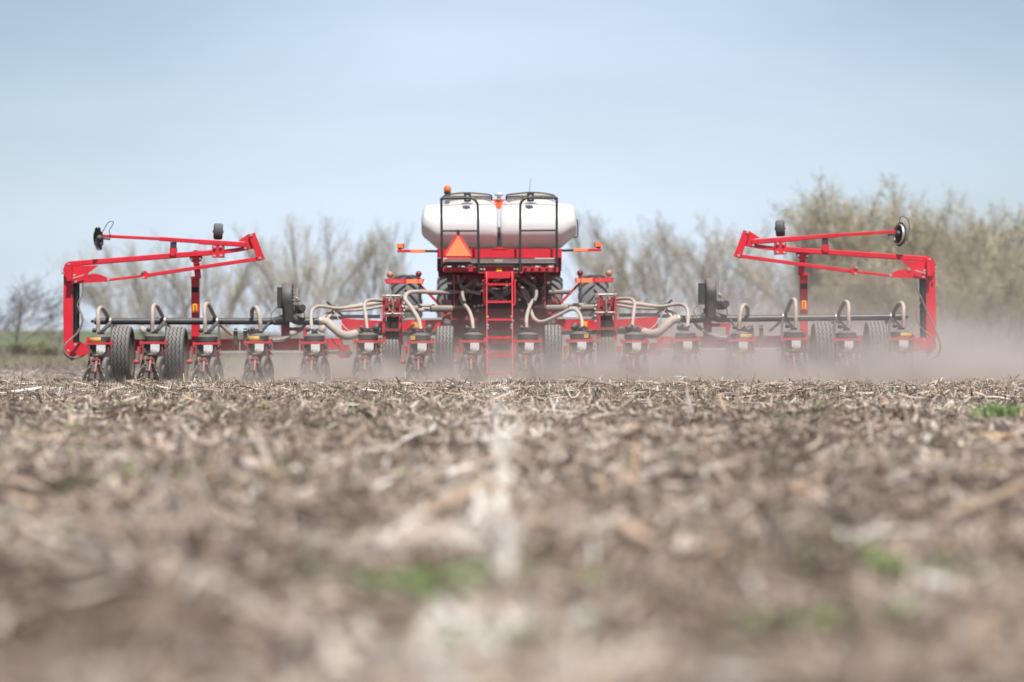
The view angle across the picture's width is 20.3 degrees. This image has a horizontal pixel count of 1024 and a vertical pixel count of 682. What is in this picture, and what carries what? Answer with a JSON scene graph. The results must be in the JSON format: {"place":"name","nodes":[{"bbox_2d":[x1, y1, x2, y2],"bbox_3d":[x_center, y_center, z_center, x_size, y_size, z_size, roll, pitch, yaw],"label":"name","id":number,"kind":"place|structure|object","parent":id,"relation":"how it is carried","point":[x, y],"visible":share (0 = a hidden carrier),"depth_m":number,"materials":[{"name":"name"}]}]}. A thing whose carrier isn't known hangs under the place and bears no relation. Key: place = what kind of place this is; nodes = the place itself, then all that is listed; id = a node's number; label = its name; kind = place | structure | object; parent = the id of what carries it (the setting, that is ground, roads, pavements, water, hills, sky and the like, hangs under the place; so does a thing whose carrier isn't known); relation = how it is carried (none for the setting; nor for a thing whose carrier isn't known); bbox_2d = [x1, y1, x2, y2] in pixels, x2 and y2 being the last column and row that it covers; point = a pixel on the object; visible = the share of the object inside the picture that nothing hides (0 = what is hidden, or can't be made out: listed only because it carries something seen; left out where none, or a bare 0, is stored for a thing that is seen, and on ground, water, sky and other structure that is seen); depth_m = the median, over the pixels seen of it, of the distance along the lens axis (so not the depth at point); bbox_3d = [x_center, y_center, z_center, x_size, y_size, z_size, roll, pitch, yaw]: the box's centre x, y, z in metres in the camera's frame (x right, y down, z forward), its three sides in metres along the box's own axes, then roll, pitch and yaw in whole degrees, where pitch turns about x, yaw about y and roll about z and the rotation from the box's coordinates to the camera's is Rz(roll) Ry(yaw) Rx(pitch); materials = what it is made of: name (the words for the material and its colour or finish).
{"place":"outdoors","nodes":[
{"label":"outdoors","id":0,"kind":"place"},
{"bbox_2d":[0,330,357,344],"bbox_3d":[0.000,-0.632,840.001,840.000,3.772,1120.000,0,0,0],"label":"meadow hill","id":1,"kind":"structure","parent":0,"point":[10,337],"depth_m":512.52,"materials":[{"name":"green plant"}]},
{"bbox_2d":[29,328,62,330],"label":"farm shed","id":2,"kind":"structure","parent":1,"relation":"on","point":[45,328],"depth_m":655.70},
{"bbox_2d":[0,367,1023,681],"bbox_3d":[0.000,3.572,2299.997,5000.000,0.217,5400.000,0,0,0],"label":"ground","id":3,"kind":"structure","parent":0,"point":[146,597],"depth_m":6.31,"materials":[{"name":"soil"}]},
{"bbox_2d":[240,458,262,472],"bbox_3d":[-1.077,0.516,11.848,0.108,0.064,0.108,0,0,0],"label":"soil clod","id":4,"kind":"object","parent":3,"relation":"on","point":[248,463],"visible":0.52,"depth_m":11.81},
{"bbox_2d":[344,421,371,446],"bbox_3d":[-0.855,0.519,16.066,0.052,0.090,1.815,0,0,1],"label":"dry husk","id":5,"kind":"object","parent":3,"relation":"on","point":[347,441],"visible":0.56,"depth_m":15.62,"materials":[{"name":"beige plant"}]},
{"bbox_2d":[403,478,490,519],"bbox_3d":[-0.211,0.535,9.329,0.076,0.126,1.016,0,0,13],"label":"dry stalk","id":6,"kind":"object","parent":3,"relation":"on","point":[458,495],"visible":0.59,"depth_m":9.31,"materials":[{"name":"beige plant"}]},
{"bbox_2d":[441,418,489,426],"bbox_3d":[-0.303,0.549,18.855,0.048,0.067,0.848,0,0,21],"label":"dry stalk","id":7,"kind":"object","parent":3,"relation":"on","point":[484,421],"visible":0.37,"depth_m":19.01,"materials":[{"name":"beige plant"}]},
{"bbox_2d":[491,400,501,427],"bbox_3d":[-0.097,0.491,17.629,0.058,0.254,0.069,0,0,-24],"label":"upright stalk","id":8,"kind":"object","parent":3,"relation":"on","point":[495,414],"visible":0.69,"depth_m":17.62,"materials":[{"name":"beige plant"}]},
{"bbox_2d":[391,227,608,375],"bbox_3d":[-0.206,-0.664,50.464,3.702,2.560,4.675,0,0,0],"label":"tractor","id":9,"kind":"object","parent":3,"relation":"on","point":[587,292],"visible":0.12,"depth_m":48.43,"materials":[{"name":"metal"}]},
{"bbox_2d":[489,431,510,487],"bbox_3d":[-0.047,0.472,10.637,0.064,0.275,0.070,0,0,-33],"label":"upright stalk","id":10,"kind":"object","parent":3,"relation":"on","point":[497,449],"visible":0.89,"depth_m":10.63,"materials":[{"name":"beige plant"}]},
{"bbox_2d":[61,179,940,383],"bbox_3d":[-0.159,-0.868,44.038,12.428,3.045,8.927,0,0,0],"label":"seed planter","id":11,"kind":"object","parent":3,"relation":"on","point":[500,309],"visible":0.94,"depth_m":40.48,"materials":[{"name":"metal"}]},
{"bbox_2d":[490,504,522,588],"bbox_3d":[-0.013,0.474,6.279,0.064,0.232,0.052,0,0,39],"label":"upright stalk","id":12,"kind":"object","parent":3,"relation":"on","point":[506,541],"visible":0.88,"depth_m":6.27,"materials":[{"name":"beige plant"}]},
{"bbox_2d":[0,364,1023,681],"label":"crop residue","id":13,"kind":"object","parent":3,"relation":"on","point":[532,486],"visible":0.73,"depth_m":8.46},
{"bbox_2d":[0,376,1023,681],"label":"weed seedlings","id":14,"kind":"object","parent":3,"relation":"on","point":[818,622],"visible":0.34,"depth_m":6.55,"materials":[{"name":"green plant"}]},
{"bbox_2d":[0,305,1023,356],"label":"undergrowth","id":15,"kind":"object","parent":3,"relation":"on","point":[993,341],"visible":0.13,"depth_m":123.37,"materials":[{"name":"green plant"}]},
{"bbox_2d":[0,375,1023,681],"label":"soil clods","id":16,"kind":"object","parent":3,"relation":"on","point":[78,577],"visible":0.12,"depth_m":9.40,"materials":[{"name":"brown soil"}]},
{"bbox_2d":[557,405,591,417],"bbox_3d":[0.508,0.541,22.038,0.044,0.056,2.796,0,0,7],"label":"dry stalk","id":17,"kind":"object","parent":3,"relation":"on","point":[585,407],"visible":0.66,"depth_m":21.77,"materials":[{"name":"beige plant"}]},
{"bbox_2d":[600,399,630,401],"bbox_3d":[0.967,0.551,26.271,0.045,0.054,1.142,0,0,15],"label":"dry stalk","id":18,"kind":"object","parent":3,"relation":"on","point":[613,400],"visible":0.37,"depth_m":26.12,"materials":[{"name":"beige plant"}]},
{"bbox_2d":[814,437,850,461],"bbox_3d":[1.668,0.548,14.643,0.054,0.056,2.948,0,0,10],"label":"dry husk","id":19,"kind":"object","parent":3,"relation":"on","point":[827,449],"visible":0.34,"depth_m":14.09,"materials":[{"name":"beige plant"}]},
{"bbox_2d":[923,478,1023,536],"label":"dry stalk","id":20,"kind":"object","parent":3,"relation":"on","point":[978,503],"visible":0.75,"depth_m":9.17,"materials":[{"name":"beige plant"}]},
{"bbox_2d":[964,400,1023,421],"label":"grass tuft","id":21,"kind":"object","parent":3,"relation":"on","point":[1008,412],"visible":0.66,"depth_m":20.18,"materials":[{"name":"green plant"}]},
{"bbox_2d":[0,353,1023,370],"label":"margin grass","id":22,"kind":"structure","parent":0,"point":[56,362],"depth_m":68.58,"materials":[{"name":"plant"}]},
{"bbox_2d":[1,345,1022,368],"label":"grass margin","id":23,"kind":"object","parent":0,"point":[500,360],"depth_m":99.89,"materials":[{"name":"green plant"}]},
{"bbox_2d":[0,343,13,352],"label":"field shrub","id":24,"kind":"object","parent":23,"relation":"on","point":[4,347],"visible":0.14,"depth_m":126.03,"materials":[{"name":"grey plant"}]},
{"bbox_2d":[9,340,51,356],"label":"field shrub","id":25,"kind":"object","parent":23,"relation":"on","point":[24,348],"visible":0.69,"depth_m":121.78,"materials":[{"name":"grey plant"}]},
{"bbox_2d":[33,342,59,356],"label":"field shrub","id":26,"kind":"object","parent":23,"relation":"on","point":[47,350],"visible":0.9,"depth_m":119.64,"materials":[{"name":"grey plant"}]},
{"bbox_2d":[0,275,101,336],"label":"bare tree","id":27,"kind":"object","parent":23,"relation":"on","point":[32,314],"visible":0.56,"depth_m":128.52,"materials":[{"name":"grey plant"}]},
{"bbox_2d":[0,269,125,355],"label":"bare tree","id":28,"kind":"object","parent":23,"relation":"on","point":[19,324],"visible":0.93,"depth_m":122.65,"materials":[{"name":"grey plant"}]},
{"bbox_2d":[23,310,115,346],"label":"bare tree","id":29,"kind":"object","parent":23,"relation":"on","point":[55,335],"visible":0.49,"depth_m":124.68,"materials":[{"name":"grey plant"}]},
{"bbox_2d":[38,245,152,332],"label":"bare tree","id":30,"kind":"object","parent":23,"relation":"on","point":[108,309],"visible":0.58,"depth_m":176.34,"materials":[{"name":"grey plant"}]},
{"bbox_2d":[76,239,200,338],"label":"bare tree","id":31,"kind":"object","parent":23,"relation":"on","point":[130,283],"visible":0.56,"depth_m":182.77,"materials":[{"name":"grey plant"}]},
{"bbox_2d":[115,224,234,334],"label":"bare tree","id":32,"kind":"object","parent":23,"relation":"on","point":[174,311],"visible":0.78,"depth_m":179.17,"materials":[{"name":"grey plant"}]},
{"bbox_2d":[140,243,234,338],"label":"bare tree","id":33,"kind":"object","parent":23,"relation":"on","point":[204,271],"visible":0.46,"depth_m":192.63,"materials":[{"name":"grey plant"}]},
{"bbox_2d":[187,236,286,338],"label":"bare tree","id":34,"kind":"object","parent":23,"relation":"on","point":[240,288],"visible":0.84,"depth_m":180.56,"materials":[{"name":"grey plant"}]},
{"bbox_2d":[231,255,288,333],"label":"bare tree","id":35,"kind":"object","parent":23,"relation":"on","point":[257,304],"visible":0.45,"depth_m":190.21,"materials":[{"name":"grey plant"}]},
{"bbox_2d":[228,208,341,338],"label":"bare tree","id":36,"kind":"object","parent":23,"relation":"on","point":[263,268],"visible":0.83,"depth_m":178.77,"materials":[{"name":"grey plant"}]},
{"bbox_2d":[262,238,327,334],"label":"bare tree","id":37,"kind":"object","parent":23,"relation":"on","point":[286,259],"visible":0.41,"depth_m":193.23,"materials":[{"name":"grey plant"}]},
{"bbox_2d":[272,210,390,335],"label":"bare tree","id":38,"kind":"object","parent":23,"relation":"on","point":[327,269],"visible":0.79,"depth_m":181.09,"materials":[{"name":"grey plant"}]},
{"bbox_2d":[293,235,383,326],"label":"bare tree","id":39,"kind":"object","parent":23,"relation":"on","point":[337,272],"visible":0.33,"depth_m":189.02,"materials":[{"name":"grey plant"}]},
{"bbox_2d":[341,216,414,337],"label":"bare tree","id":40,"kind":"object","parent":23,"relation":"on","point":[375,273],"visible":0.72,"depth_m":178.49,"materials":[{"name":"grey plant"}]},
{"bbox_2d":[372,235,412,320],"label":"bare tree","id":41,"kind":"object","parent":23,"relation":"on","point":[382,288],"visible":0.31,"depth_m":192.42,"materials":[{"name":"grey plant"}]},
{"bbox_2d":[562,228,631,319],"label":"bare tree","id":42,"kind":"object","parent":23,"relation":"on","point":[604,269],"visible":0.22,"depth_m":187.03,"materials":[{"name":"grey plant"}]},
{"bbox_2d":[568,224,674,318],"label":"bare tree","id":43,"kind":"object","parent":23,"relation":"on","point":[623,266],"visible":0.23,"depth_m":192.63,"materials":[{"name":"grey plant"}]},
{"bbox_2d":[562,205,681,315],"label":"bare tree","id":44,"kind":"object","parent":23,"relation":"on","point":[597,266],"visible":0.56,"depth_m":178.97,"materials":[{"name":"grey plant"}]},
{"bbox_2d":[574,209,740,324],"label":"bare tree","id":45,"kind":"object","parent":23,"relation":"on","point":[650,276],"visible":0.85,"depth_m":177.91,"materials":[{"name":"grey plant"}]},
{"bbox_2d":[611,226,733,331],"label":"bare tree","id":46,"kind":"object","parent":23,"relation":"on","point":[676,298],"visible":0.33,"depth_m":188.80,"materials":[{"name":"grey plant"}]},
{"bbox_2d":[636,212,785,328],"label":"bare tree","id":47,"kind":"object","parent":23,"relation":"on","point":[711,272],"visible":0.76,"depth_m":178.17,"materials":[{"name":"grey plant"}]},
{"bbox_2d":[669,230,793,328],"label":"bare tree","id":48,"kind":"object","parent":23,"relation":"on","point":[732,289],"visible":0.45,"depth_m":192.17,"materials":[{"name":"grey plant"}]},
{"bbox_2d":[715,251,795,330],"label":"bare tree","id":49,"kind":"object","parent":23,"relation":"on","point":[755,310],"visible":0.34,"depth_m":192.07,"materials":[{"name":"grey plant"}]},
{"bbox_2d":[753,258,814,331],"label":"bare tree","id":50,"kind":"object","parent":23,"relation":"on","point":[794,295],"visible":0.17,"depth_m":182.75,"materials":[{"name":"grey plant"}]},
{"bbox_2d":[695,202,877,330],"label":"bare tree","id":51,"kind":"object","parent":23,"relation":"on","point":[811,277],"visible":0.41,"depth_m":177.54,"materials":[{"name":"grey plant"}]},
{"bbox_2d":[766,166,953,331],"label":"bare tree","id":52,"kind":"object","parent":23,"relation":"on","point":[826,204],"visible":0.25,"depth_m":177.50,"materials":[{"name":"grey plant"}]},
{"bbox_2d":[808,242,938,334],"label":"bare tree","id":53,"kind":"object","parent":23,"relation":"on","point":[858,298],"visible":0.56,"depth_m":155.17,"materials":[{"name":"grey plant"}]},
{"bbox_2d":[786,183,961,320],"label":"bare tree","id":54,"kind":"object","parent":23,"relation":"on","point":[914,231],"visible":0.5,"depth_m":172.83,"materials":[{"name":"grey plant"}]},
{"bbox_2d":[809,194,953,330],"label":"bare tree","id":55,"kind":"object","parent":23,"relation":"on","point":[860,211],"visible":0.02,"depth_m":182.46,"materials":[{"name":"grey plant"}]},
{"bbox_2d":[817,246,953,330],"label":"bare tree","id":56,"kind":"object","parent":23,"relation":"on","point":[886,299],"visible":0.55,"depth_m":153.96,"materials":[{"name":"grey plant"}]},
{"bbox_2d":[854,188,1017,334],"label":"bare tree","id":57,"kind":"object","parent":23,"relation":"on","point":[948,244],"visible":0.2,"depth_m":175.33,"materials":[{"name":"grey plant"}]},
{"bbox_2d":[854,197,1023,340],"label":"bare tree","id":58,"kind":"object","parent":23,"relation":"on","point":[993,231],"visible":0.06,"depth_m":185.41,"materials":[{"name":"grey plant"}]},
{"bbox_2d":[883,252,1002,337],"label":"bare tree","id":59,"kind":"object","parent":23,"relation":"on","point":[947,295],"visible":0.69,"depth_m":151.06,"materials":[{"name":"grey plant"}]},
{"bbox_2d":[878,201,1023,330],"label":"bare tree","id":60,"kind":"object","parent":23,"relation":"on","point":[1006,247],"visible":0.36,"depth_m":172.74,"materials":[{"name":"grey plant"}]},
{"bbox_2d":[918,237,1004,328],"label":"bare tree","id":61,"kind":"object","parent":23,"relation":"on","point":[975,266],"visible":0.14,"depth_m":164.55,"materials":[{"name":"grey plant"}]},
{"bbox_2d":[930,202,1023,325],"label":"bare tree","id":62,"kind":"object","parent":23,"relation":"on","point":[980,223],"visible":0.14,"depth_m":174.94,"materials":[{"name":"grey plant"}]},
{"bbox_2d":[939,208,1023,269],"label":"bare tree","id":63,"kind":"object","parent":23,"relation":"on","point":[980,229],"visible":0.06,"depth_m":180.28,"materials":[{"name":"grey plant"}]},
{"bbox_2d":[954,261,1023,333],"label":"bare tree","id":64,"kind":"object","parent":23,"relation":"on","point":[988,300],"visible":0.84,"depth_m":150.23,"materials":[{"name":"grey plant"}]},
{"bbox_2d":[966,201,1023,324],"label":"bare tree","id":65,"kind":"object","parent":23,"relation":"on","point":[1011,231],"visible":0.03,"depth_m":175.69,"materials":[{"name":"grey plant"}]},
{"bbox_2d":[972,240,1023,337],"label":"bare tree","id":66,"kind":"object","parent":23,"relation":"on","point":[1001,265],"visible":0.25,"depth_m":157.86,"materials":[{"name":"grey plant"}]},
{"bbox_2d":[0,0,1023,337],"label":"sky","id":67,"kind":"structure","parent":0,"point":[182,118],"materials":[{"name":"blue"}]}
]}

